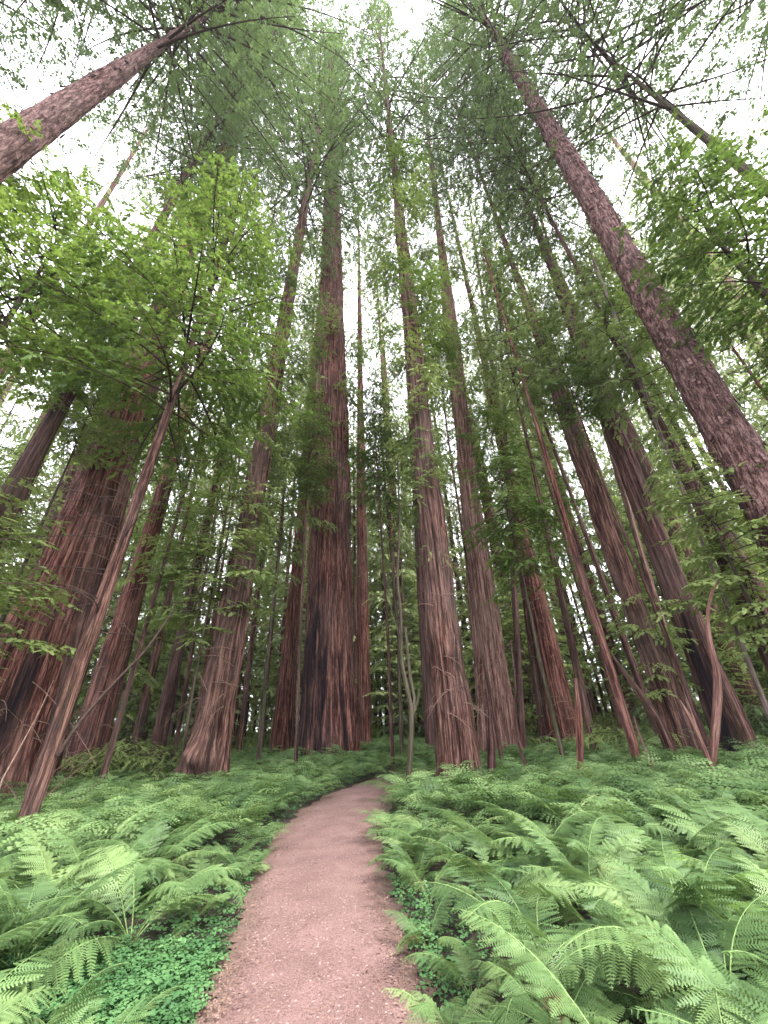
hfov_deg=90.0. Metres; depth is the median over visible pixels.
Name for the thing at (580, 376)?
understory tree
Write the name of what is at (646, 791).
fern
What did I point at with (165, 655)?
understory tree
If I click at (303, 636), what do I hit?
understory tree
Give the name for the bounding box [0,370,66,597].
understory tree
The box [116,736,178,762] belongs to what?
shrub
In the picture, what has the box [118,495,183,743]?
slender tree
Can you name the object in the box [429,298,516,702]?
redwood tree
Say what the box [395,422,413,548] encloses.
slender tree
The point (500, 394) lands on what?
slender tree
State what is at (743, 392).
redwood tree
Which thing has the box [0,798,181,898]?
fern
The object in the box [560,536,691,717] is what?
understory tree
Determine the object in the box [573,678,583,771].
broken stem
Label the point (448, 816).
fern
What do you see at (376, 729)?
shrub
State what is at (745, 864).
fern
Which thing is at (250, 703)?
understory tree
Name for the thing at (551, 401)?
understory tree
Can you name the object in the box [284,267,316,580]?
redwood tree
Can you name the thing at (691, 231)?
slender tree
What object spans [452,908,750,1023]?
fern
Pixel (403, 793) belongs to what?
fern
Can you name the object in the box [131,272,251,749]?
slender tree
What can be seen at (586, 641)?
understory tree
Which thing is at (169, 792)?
fern
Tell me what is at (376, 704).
understory tree
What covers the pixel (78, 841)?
fern
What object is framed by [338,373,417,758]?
understory tree
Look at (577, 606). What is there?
slender tree
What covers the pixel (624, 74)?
redwood tree
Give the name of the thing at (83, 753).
shrub
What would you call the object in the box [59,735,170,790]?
shrub
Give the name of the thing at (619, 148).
redwood tree
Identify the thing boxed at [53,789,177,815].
fern
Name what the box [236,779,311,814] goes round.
fern
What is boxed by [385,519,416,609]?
slender tree
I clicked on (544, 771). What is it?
fern
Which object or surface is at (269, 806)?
fern
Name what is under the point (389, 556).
slender tree
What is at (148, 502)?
slender tree
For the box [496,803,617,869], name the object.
fern
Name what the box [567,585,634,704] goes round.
understory tree
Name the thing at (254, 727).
slender tree
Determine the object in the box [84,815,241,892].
fern
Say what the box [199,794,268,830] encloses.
fern
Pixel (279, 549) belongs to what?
understory tree
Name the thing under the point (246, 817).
fern
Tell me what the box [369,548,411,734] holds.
understory tree
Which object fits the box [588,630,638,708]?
understory tree
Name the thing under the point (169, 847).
fern
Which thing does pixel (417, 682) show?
understory tree
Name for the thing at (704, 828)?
fern
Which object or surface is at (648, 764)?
fern
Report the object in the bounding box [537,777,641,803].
fern
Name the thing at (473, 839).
fern
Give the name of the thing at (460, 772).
fern
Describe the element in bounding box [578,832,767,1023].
fern
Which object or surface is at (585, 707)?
slender tree
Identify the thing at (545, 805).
fern
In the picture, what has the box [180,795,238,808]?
fern
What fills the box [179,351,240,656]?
redwood tree
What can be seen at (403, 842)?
fern
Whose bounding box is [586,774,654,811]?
fern
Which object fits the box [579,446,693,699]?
slender tree
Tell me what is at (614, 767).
fern
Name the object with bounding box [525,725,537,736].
shrub
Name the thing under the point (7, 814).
fern
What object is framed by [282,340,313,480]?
slender tree
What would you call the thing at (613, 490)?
slender tree
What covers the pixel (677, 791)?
fern
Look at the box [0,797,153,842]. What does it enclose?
fern
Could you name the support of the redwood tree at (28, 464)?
on the ground
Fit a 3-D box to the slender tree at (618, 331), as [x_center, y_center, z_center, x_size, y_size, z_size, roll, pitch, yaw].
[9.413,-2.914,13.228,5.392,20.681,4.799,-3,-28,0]
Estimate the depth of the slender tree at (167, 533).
33.57 m
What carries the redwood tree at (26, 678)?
on the ground
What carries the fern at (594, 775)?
on the ground
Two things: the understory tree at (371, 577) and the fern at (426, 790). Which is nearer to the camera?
the fern at (426, 790)
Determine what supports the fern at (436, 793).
on the ground
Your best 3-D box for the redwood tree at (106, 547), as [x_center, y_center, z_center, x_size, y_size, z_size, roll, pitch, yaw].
[-11.916,-18.368,24.878,9.706,60.901,9.331,-3,-28,0]
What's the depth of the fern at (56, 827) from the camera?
5.30 m
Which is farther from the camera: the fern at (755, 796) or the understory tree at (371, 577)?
the understory tree at (371, 577)
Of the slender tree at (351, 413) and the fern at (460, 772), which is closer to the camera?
the fern at (460, 772)
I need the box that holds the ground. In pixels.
[1,733,767,1023]
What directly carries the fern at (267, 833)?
on the ground
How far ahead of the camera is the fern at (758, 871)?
2.67 m
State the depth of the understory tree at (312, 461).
19.06 m
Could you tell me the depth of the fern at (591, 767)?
7.62 m
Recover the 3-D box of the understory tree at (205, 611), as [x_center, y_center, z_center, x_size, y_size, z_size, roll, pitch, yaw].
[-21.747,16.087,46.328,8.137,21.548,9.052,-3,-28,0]
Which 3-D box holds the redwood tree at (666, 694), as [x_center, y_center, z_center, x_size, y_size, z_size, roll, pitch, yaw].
[7.219,-25.322,28.550,11.557,74.830,12.252,-3,-28,0]
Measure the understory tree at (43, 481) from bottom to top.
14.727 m
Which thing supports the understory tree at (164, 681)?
on the ground
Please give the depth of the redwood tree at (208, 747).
21.62 m
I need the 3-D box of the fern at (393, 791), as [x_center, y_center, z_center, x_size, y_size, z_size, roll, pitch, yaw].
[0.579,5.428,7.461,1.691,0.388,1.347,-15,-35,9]
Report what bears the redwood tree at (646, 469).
on the ground
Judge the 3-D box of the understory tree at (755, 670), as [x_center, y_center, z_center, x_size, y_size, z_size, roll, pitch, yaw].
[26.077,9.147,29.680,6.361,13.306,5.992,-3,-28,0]
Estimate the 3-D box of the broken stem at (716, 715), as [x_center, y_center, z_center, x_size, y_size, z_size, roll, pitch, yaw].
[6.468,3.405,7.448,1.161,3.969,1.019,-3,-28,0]
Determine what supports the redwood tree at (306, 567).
on the ground
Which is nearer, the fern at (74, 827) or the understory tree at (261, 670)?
the fern at (74, 827)
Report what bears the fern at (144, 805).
on the ground
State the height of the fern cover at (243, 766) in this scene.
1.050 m
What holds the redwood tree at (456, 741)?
on the ground
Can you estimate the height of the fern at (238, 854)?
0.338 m
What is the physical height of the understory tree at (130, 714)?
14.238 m
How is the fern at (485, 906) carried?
on the ground
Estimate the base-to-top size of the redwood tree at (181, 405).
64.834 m
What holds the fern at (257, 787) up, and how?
on the ground
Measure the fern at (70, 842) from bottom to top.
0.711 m
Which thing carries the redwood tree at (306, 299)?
on the ground
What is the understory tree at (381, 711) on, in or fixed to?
on the ground
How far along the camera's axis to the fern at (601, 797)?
4.96 m
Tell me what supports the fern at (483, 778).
on the ground
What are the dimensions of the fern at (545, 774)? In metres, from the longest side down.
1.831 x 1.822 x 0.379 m
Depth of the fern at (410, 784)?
8.24 m
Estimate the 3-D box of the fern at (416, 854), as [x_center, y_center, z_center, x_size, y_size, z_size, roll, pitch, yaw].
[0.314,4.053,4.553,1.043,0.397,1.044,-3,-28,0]
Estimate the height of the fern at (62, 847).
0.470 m
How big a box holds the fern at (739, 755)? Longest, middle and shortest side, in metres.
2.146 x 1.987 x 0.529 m
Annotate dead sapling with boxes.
[510,640,526,765]
[633,717,653,770]
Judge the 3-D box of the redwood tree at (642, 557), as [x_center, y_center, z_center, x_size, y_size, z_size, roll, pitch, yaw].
[11.151,-13.816,24.069,3.073,50.014,2.342,-3,-28,0]
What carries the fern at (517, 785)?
on the ground
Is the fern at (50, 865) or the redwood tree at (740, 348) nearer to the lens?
the fern at (50, 865)
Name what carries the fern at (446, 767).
on the ground
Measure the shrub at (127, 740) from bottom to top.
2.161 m
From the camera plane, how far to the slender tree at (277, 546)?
45.25 m
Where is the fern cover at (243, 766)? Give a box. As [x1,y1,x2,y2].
[0,720,767,835]
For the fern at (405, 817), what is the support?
on the ground
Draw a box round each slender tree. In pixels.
[0,244,146,554]
[0,441,24,483]
[21,452,71,542]
[89,335,179,501]
[96,321,246,790]
[114,446,154,604]
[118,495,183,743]
[120,425,209,743]
[122,383,166,566]
[125,378,190,524]
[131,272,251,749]
[170,345,258,768]
[171,439,241,741]
[188,319,288,699]
[208,442,253,543]
[232,363,302,748]
[235,318,304,755]
[243,477,293,740]
[252,449,288,736]
[257,480,296,741]
[261,380,310,689]
[262,342,311,748]
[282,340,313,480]
[304,424,372,584]
[347,372,371,625]
[348,439,387,693]
[350,461,381,587]
[356,387,410,736]
[370,455,410,732]
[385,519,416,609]
[390,520,422,731]
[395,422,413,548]
[399,387,457,531]
[408,417,459,541]
[412,419,461,593]
[437,449,482,598]
[446,477,470,633]
[449,230,642,766]
[464,273,598,750]
[471,275,531,748]
[472,339,548,562]
[481,272,659,741]
[506,379,622,736]
[506,406,594,721]
[513,396,639,729]
[515,417,611,722]
[519,448,600,724]
[523,435,609,721]
[545,487,605,622]
[551,463,606,590]
[553,238,767,719]
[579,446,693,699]
[587,198,738,386]
[592,421,644,561]
[601,451,660,589]
[608,374,681,501]
[608,464,683,577]
[616,169,767,367]
[635,402,716,519]
[646,441,717,551]
[658,246,767,446]
[684,373,767,568]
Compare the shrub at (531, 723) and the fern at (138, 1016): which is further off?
the shrub at (531, 723)
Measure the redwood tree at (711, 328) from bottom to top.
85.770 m
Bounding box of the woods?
[21,516,767,748]
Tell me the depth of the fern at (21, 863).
4.18 m
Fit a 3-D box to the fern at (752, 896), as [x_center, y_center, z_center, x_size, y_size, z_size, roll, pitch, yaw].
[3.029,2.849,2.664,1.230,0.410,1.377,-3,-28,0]
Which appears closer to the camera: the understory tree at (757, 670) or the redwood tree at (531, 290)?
the understory tree at (757, 670)
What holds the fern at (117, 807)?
on the ground
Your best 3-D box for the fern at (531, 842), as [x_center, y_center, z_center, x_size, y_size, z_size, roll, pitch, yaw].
[1.917,3.437,3.718,1.819,0.544,1.773,-3,-28,0]
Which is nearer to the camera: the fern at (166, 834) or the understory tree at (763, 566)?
the fern at (166, 834)
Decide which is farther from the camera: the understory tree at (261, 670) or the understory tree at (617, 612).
the understory tree at (617, 612)
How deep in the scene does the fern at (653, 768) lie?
7.59 m
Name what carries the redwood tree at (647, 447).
on the ground
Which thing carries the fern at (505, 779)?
on the ground
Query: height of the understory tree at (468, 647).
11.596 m
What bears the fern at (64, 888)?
on the ground
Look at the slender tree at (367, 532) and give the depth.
45.32 m
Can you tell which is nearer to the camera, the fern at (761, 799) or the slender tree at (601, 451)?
the fern at (761, 799)
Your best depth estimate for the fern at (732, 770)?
5.62 m
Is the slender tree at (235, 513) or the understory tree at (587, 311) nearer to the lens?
the understory tree at (587, 311)
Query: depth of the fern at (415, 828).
4.95 m
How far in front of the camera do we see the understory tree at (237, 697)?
22.97 m
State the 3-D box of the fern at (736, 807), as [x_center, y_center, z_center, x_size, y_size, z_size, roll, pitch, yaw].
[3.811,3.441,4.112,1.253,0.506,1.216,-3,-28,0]
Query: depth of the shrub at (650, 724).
18.97 m
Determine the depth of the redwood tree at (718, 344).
37.22 m
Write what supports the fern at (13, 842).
on the ground
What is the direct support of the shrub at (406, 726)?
on the ground
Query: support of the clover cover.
on the ground
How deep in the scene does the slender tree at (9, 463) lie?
46.62 m
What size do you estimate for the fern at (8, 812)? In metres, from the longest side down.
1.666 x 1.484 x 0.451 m
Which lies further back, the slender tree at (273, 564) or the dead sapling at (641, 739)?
the slender tree at (273, 564)
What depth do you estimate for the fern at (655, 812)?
4.86 m
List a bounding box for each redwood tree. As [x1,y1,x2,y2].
[0,0,132,200]
[0,0,297,548]
[0,0,337,142]
[0,0,345,802]
[0,0,376,253]
[0,58,189,379]
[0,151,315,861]
[0,312,50,425]
[0,318,53,447]
[0,373,12,470]
[7,130,217,613]
[23,293,112,448]
[34,56,289,781]
[58,104,317,776]
[147,162,306,769]
[148,408,241,737]
[150,313,210,506]
[162,0,399,784]
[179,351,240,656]
[187,273,285,740]
[250,2,422,768]
[269,191,370,752]
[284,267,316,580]
[285,222,346,378]
[291,453,308,738]
[293,477,309,572]
[295,0,488,792]
[297,302,345,714]
[341,188,399,743]
[347,238,408,733]
[358,153,441,748]
[361,36,530,760]
[363,284,416,731]
[381,275,475,715]
[392,0,763,761]
[396,419,444,734]
[398,0,767,560]
[400,375,460,507]
[401,3,706,763]
[422,146,594,752]
[428,0,764,136]
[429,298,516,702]
[436,34,767,672]
[437,337,534,724]
[441,352,526,672]
[448,178,549,746]
[459,170,640,724]
[463,319,531,477]
[468,310,574,708]
[471,0,767,244]
[472,334,614,717]
[481,147,766,724]
[488,337,603,720]
[491,401,583,719]
[516,266,562,368]
[518,268,695,704]
[519,146,700,734]
[535,127,716,367]
[535,305,606,469]
[542,255,735,691]
[559,81,767,337]
[567,330,633,483]
[572,280,693,518]
[581,257,704,489]
[605,272,765,563]
[607,0,767,168]
[617,278,754,449]
[629,405,713,586]
[637,416,723,503]
[655,214,764,381]
[658,246,767,430]
[666,196,766,347]
[680,209,766,375]
[689,342,767,448]
[692,283,767,418]
[701,260,767,407]
[719,362,767,421]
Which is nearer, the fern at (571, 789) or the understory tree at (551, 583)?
the fern at (571, 789)
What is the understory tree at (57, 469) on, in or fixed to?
on the ground
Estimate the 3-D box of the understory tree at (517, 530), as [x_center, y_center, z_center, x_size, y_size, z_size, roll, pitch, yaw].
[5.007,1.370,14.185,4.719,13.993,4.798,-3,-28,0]
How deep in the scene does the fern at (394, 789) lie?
7.69 m
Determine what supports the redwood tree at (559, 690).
on the ground
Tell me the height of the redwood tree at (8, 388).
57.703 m
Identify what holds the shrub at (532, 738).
on the ground
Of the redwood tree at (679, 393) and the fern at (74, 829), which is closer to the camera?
the fern at (74, 829)
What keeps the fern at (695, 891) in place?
on the ground
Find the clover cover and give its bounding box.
[0,775,767,1023]
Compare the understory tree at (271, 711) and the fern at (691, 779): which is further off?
the understory tree at (271, 711)
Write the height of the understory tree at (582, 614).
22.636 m
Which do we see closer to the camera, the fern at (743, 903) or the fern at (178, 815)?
the fern at (743, 903)
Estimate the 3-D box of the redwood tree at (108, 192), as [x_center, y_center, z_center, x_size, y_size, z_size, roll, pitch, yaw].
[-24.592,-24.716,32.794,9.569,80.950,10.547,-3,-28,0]
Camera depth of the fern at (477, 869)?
3.30 m
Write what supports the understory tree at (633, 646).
on the ground
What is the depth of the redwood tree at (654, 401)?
44.78 m
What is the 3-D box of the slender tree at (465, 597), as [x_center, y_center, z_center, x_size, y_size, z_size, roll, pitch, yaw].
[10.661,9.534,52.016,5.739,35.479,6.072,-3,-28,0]
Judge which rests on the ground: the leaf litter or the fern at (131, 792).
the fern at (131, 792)
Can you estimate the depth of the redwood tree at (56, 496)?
29.08 m
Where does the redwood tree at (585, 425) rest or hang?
on the ground
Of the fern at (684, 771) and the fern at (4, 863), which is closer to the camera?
the fern at (4, 863)
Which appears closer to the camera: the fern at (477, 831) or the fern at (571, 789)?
the fern at (477, 831)
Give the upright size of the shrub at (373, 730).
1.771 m
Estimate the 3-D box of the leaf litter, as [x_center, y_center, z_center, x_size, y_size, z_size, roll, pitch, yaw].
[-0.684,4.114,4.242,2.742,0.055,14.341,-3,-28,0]
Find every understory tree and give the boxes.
[0,97,157,411]
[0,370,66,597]
[0,375,135,630]
[0,430,33,598]
[0,432,140,693]
[0,433,65,619]
[0,436,47,593]
[0,448,75,615]
[0,472,97,681]
[1,548,41,607]
[70,605,125,730]
[72,489,187,723]
[72,527,152,727]
[73,514,158,720]
[75,466,145,715]
[80,549,209,740]
[81,531,172,727]
[98,502,205,728]
[118,583,190,743]
[119,532,222,741]
[121,464,281,757]
[128,600,192,733]
[147,542,192,710]
[149,592,203,732]
[155,654,197,735]
[173,650,249,734]
[175,562,225,694]
[186,510,287,708]
[192,623,255,727]
[194,511,306,742]
[226,394,338,767]
[238,582,276,720]
[240,549,307,727]
[244,555,305,719]
[245,559,282,742]
[251,576,285,715]
[252,600,302,726]
[274,591,306,717]
[285,390,345,766]
[297,525,386,706]
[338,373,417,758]
[344,362,403,773]
[350,528,383,696]
[352,523,420,735]
[354,625,422,735]
[356,499,420,734]
[368,543,393,735]
[369,505,422,730]
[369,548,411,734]
[369,626,388,714]
[370,569,472,721]
[381,529,470,698]
[392,609,470,720]
[403,538,422,712]
[417,544,513,733]
[419,277,503,772]
[420,556,535,718]
[453,400,587,764]
[455,559,472,651]
[462,573,604,737]
[466,522,573,706]
[487,475,590,692]
[493,515,597,697]
[505,582,595,705]
[507,279,652,621]
[518,570,591,696]
[532,309,708,749]
[543,214,765,586]
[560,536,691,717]
[561,520,637,696]
[565,466,741,686]
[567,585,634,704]
[585,530,646,691]
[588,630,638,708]
[592,467,744,680]
[595,447,765,694]
[599,493,756,702]
[601,591,647,718]
[611,100,767,412]
[636,439,767,659]
[638,410,767,677]
[640,611,767,715]
[641,433,764,672]
[694,587,767,696]
[702,502,766,666]
[712,560,767,689]
[712,586,767,694]
[727,531,766,680]
[730,372,767,451]
[744,522,767,674]
[745,408,767,449]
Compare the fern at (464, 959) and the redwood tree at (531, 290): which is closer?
the fern at (464, 959)
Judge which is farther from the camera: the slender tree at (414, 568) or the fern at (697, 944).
the slender tree at (414, 568)
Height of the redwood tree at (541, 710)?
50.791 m
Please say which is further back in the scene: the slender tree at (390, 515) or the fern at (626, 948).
the slender tree at (390, 515)
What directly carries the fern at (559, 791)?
on the ground
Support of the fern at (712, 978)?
on the ground
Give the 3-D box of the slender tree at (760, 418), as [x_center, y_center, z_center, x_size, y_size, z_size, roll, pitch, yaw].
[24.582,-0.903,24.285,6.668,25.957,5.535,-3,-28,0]
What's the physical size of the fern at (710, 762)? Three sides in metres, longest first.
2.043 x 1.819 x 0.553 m
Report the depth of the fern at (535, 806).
5.24 m
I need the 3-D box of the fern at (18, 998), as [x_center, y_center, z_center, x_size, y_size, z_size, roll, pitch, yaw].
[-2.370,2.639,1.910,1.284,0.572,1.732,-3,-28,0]
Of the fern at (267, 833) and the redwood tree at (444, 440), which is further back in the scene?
the redwood tree at (444, 440)
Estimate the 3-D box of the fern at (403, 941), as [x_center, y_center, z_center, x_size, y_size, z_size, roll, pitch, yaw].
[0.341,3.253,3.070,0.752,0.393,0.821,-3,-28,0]
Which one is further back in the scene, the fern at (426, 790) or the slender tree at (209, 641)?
the slender tree at (209, 641)
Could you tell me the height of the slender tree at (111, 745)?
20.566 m
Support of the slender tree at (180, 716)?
on the ground
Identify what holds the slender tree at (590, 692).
on the ground
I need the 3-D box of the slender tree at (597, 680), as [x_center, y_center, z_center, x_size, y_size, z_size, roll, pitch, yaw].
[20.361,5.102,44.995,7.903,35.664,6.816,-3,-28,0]
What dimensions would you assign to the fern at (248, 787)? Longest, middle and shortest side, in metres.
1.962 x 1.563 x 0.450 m
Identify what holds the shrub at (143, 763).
on the ground
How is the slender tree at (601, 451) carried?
on the ground
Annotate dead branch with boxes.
[0,680,53,787]
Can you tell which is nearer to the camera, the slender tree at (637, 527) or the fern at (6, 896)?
the fern at (6, 896)
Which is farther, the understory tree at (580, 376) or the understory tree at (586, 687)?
the understory tree at (586, 687)
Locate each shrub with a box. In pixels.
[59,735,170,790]
[60,745,155,780]
[67,726,153,769]
[71,730,147,767]
[91,741,181,773]
[97,736,235,785]
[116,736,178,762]
[117,721,174,754]
[146,728,190,757]
[231,736,257,749]
[243,725,271,746]
[371,724,380,739]
[371,725,385,738]
[381,708,424,739]
[475,704,540,747]
[525,710,537,734]
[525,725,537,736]
[563,722,699,755]
[582,710,610,726]
[582,711,617,728]
[593,710,636,731]
[619,696,709,734]
[635,718,705,732]
[697,691,767,736]
[738,696,767,734]
[745,709,767,734]
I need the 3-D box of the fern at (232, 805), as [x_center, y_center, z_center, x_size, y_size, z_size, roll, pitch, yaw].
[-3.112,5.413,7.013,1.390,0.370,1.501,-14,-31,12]
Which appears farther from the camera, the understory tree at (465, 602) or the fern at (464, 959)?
the understory tree at (465, 602)
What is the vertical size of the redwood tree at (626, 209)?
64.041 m
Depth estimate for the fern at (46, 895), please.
3.47 m
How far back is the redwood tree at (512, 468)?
63.97 m
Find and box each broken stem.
[487,694,495,773]
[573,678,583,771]
[679,700,715,771]
[705,580,722,773]
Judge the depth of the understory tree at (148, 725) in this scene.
27.12 m
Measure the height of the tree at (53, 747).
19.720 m
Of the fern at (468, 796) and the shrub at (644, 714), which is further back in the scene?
the shrub at (644, 714)
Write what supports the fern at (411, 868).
on the ground
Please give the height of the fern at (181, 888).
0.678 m
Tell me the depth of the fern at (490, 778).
7.00 m
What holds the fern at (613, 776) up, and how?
on the ground
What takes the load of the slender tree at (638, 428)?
on the ground
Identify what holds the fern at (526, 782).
on the ground
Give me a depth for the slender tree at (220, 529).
35.62 m
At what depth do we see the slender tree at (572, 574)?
53.75 m
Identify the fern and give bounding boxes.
[0,753,102,809]
[0,794,76,837]
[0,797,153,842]
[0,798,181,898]
[0,801,19,824]
[0,802,59,837]
[0,808,18,819]
[0,809,93,860]
[0,827,79,861]
[0,828,43,865]
[0,828,171,917]
[0,832,130,891]
[0,839,242,1013]
[0,843,21,877]
[0,850,61,880]
[0,855,152,967]
[0,861,86,906]
[0,873,113,969]
[0,875,90,910]
[0,875,92,955]
[0,889,68,947]
[0,915,73,1004]
[0,949,69,1023]
[0,1011,44,1023]
[1,826,100,856]
[1,962,131,1023]
[4,817,190,956]
[4,830,114,897]
[7,807,123,860]
[30,811,134,859]
[31,803,158,885]
[47,985,184,1023]
[50,808,193,863]
[52,795,192,876]
[52,805,103,820]
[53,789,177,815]
[63,791,129,818]
[68,815,190,861]
[70,794,180,824]
[70,795,205,830]
[71,787,159,826]
[75,803,196,887]
[78,791,205,842]
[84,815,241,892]
[87,781,203,805]
[89,801,235,834]
[124,819,240,901]
[128,797,215,833]
[137,798,264,835]
[138,846,253,911]
[142,784,199,807]
[144,809,246,846]
[148,795,233,829]
[152,891,236,944]
[154,782,239,805]
[170,789,274,829]
[173,799,236,832]
[180,794,223,807]
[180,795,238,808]
[184,794,257,813]
[189,850,273,882]
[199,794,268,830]
[200,837,264,867]
[207,776,272,806]
[211,777,296,798]
[211,790,257,811]
[212,805,290,834]
[218,846,276,885]
[222,795,276,814]
[224,822,296,845]
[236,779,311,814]
[236,791,300,812]
[251,792,295,812]
[354,808,433,842]
[361,808,413,833]
[365,794,414,810]
[366,841,453,873]
[368,817,468,870]
[370,810,408,825]
[373,770,438,803]
[373,778,451,802]
[375,829,457,886]
[376,810,460,843]
[380,769,438,791]
[380,846,476,906]
[380,979,505,1023]
[381,784,420,798]
[382,878,466,954]
[383,768,496,808]
[385,822,495,868]
[386,796,458,829]
[387,814,449,859]
[392,781,484,813]
[393,773,505,830]
[401,936,539,1015]
[406,774,472,790]
[408,760,474,798]
[409,776,504,811]
[411,799,489,830]
[411,870,675,1023]
[413,803,510,836]
[416,836,585,920]
[426,807,551,858]
[431,764,514,796]
[432,774,533,808]
[434,776,564,826]
[438,766,520,782]
[439,762,507,786]
[439,822,543,882]
[440,764,530,789]
[442,776,537,811]
[448,821,546,880]
[450,769,580,809]
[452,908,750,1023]
[454,901,670,1023]
[457,829,542,857]
[457,940,633,1023]
[462,801,611,870]
[468,772,542,784]
[479,789,556,835]
[481,782,639,819]
[482,850,592,896]
[483,832,652,916]
[486,818,623,878]
[488,778,555,805]
[488,813,636,924]
[490,774,555,803]
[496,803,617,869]
[503,792,617,829]
[507,873,712,996]
[512,766,566,783]
[512,788,587,814]
[514,790,627,820]
[514,816,659,926]
[525,793,661,844]
[526,766,575,785]
[532,782,645,807]
[536,780,607,802]
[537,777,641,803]
[538,765,604,789]
[538,782,622,807]
[539,893,767,1023]
[545,778,621,789]
[547,762,638,793]
[549,772,671,827]
[550,762,641,785]
[551,813,767,912]
[554,795,655,831]
[557,760,639,812]
[564,759,664,779]
[567,758,656,791]
[567,768,649,786]
[573,861,767,961]
[574,816,655,895]
[576,786,713,808]
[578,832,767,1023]
[580,819,702,855]
[584,797,701,830]
[585,778,721,836]
[586,762,710,798]
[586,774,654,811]
[588,783,739,826]
[588,939,767,1023]
[594,772,722,814]
[600,746,689,789]
[601,766,767,835]
[603,854,767,951]
[604,800,767,874]
[609,902,749,1023]
[616,847,767,940]
[622,769,667,785]
[629,791,739,808]
[634,769,751,797]
[635,764,741,788]
[644,762,752,798]
[645,793,767,882]
[646,762,763,787]
[647,782,767,856]
[647,941,767,1023]
[648,851,767,907]
[668,764,767,798]
[673,799,767,874]
[674,778,767,808]
[677,746,767,790]
[677,755,767,810]
[687,795,767,860]
[690,781,767,810]
[699,848,767,970]
[707,852,767,887]
[713,766,767,792]
[713,782,767,820]
[735,888,767,913]
[746,790,767,816]
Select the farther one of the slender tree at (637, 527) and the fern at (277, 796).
the slender tree at (637, 527)
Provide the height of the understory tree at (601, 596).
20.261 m
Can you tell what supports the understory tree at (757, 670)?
on the ground
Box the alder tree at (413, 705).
[359,447,451,791]
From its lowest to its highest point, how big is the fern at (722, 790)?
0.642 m
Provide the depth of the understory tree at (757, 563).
17.25 m
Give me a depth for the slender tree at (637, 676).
18.02 m
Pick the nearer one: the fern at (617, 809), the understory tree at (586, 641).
the fern at (617, 809)
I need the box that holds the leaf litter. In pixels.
[190,790,459,1023]
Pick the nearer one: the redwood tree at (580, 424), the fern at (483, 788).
the fern at (483, 788)
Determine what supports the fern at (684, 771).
on the ground
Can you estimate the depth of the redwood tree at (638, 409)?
55.35 m
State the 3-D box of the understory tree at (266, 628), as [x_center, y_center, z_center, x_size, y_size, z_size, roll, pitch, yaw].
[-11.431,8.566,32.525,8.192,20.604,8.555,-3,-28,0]
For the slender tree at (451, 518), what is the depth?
45.28 m
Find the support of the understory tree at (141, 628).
on the ground
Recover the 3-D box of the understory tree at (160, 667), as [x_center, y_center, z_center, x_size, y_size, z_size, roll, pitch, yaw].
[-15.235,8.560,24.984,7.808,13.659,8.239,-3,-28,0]
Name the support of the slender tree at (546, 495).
on the ground
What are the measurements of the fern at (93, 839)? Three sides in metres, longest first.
1.808 x 1.440 x 0.415 m
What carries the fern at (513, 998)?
on the ground
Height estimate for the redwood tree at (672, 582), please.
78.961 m
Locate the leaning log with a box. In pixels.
[612,656,679,760]
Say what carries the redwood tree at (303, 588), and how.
on the ground
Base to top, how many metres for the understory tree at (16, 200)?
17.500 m
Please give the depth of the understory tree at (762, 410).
27.29 m
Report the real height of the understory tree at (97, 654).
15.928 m
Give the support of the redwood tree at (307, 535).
on the ground
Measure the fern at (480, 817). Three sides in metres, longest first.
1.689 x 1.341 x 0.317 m
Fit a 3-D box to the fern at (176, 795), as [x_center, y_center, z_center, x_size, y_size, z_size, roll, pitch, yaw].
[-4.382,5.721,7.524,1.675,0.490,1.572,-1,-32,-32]
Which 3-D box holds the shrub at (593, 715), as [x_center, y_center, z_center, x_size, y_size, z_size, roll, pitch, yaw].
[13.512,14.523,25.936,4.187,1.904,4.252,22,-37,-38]
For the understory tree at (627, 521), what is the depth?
26.75 m
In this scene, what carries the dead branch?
on the ground
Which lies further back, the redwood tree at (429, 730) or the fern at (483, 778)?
the redwood tree at (429, 730)
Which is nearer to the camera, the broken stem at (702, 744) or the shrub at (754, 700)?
the broken stem at (702, 744)
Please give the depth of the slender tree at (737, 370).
21.95 m
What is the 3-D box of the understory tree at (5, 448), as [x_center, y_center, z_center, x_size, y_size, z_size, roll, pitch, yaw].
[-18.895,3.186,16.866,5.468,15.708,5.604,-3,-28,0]
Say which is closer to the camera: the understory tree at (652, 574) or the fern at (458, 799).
the fern at (458, 799)
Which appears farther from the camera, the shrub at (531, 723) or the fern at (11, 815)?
the shrub at (531, 723)
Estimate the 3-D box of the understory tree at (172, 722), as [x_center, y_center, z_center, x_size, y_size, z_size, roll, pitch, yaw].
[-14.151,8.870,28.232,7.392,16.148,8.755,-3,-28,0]
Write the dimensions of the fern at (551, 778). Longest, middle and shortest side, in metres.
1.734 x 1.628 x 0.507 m
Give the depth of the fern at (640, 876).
2.98 m
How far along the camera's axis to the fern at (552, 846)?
3.63 m
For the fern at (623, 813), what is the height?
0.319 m
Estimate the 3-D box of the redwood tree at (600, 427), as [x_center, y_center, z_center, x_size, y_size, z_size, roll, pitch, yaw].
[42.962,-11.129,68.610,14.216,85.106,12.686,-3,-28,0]
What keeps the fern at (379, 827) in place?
on the ground
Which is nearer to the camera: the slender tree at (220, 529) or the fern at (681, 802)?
the fern at (681, 802)
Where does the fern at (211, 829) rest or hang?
on the ground
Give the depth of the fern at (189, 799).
6.40 m
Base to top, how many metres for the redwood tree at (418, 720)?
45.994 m
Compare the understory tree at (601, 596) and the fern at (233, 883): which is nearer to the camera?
the fern at (233, 883)
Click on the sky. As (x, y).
(74, 162)
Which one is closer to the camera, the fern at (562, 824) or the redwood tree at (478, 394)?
the fern at (562, 824)
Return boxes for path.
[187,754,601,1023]
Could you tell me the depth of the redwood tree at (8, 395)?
58.88 m
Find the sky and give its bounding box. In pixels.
[0,0,767,731]

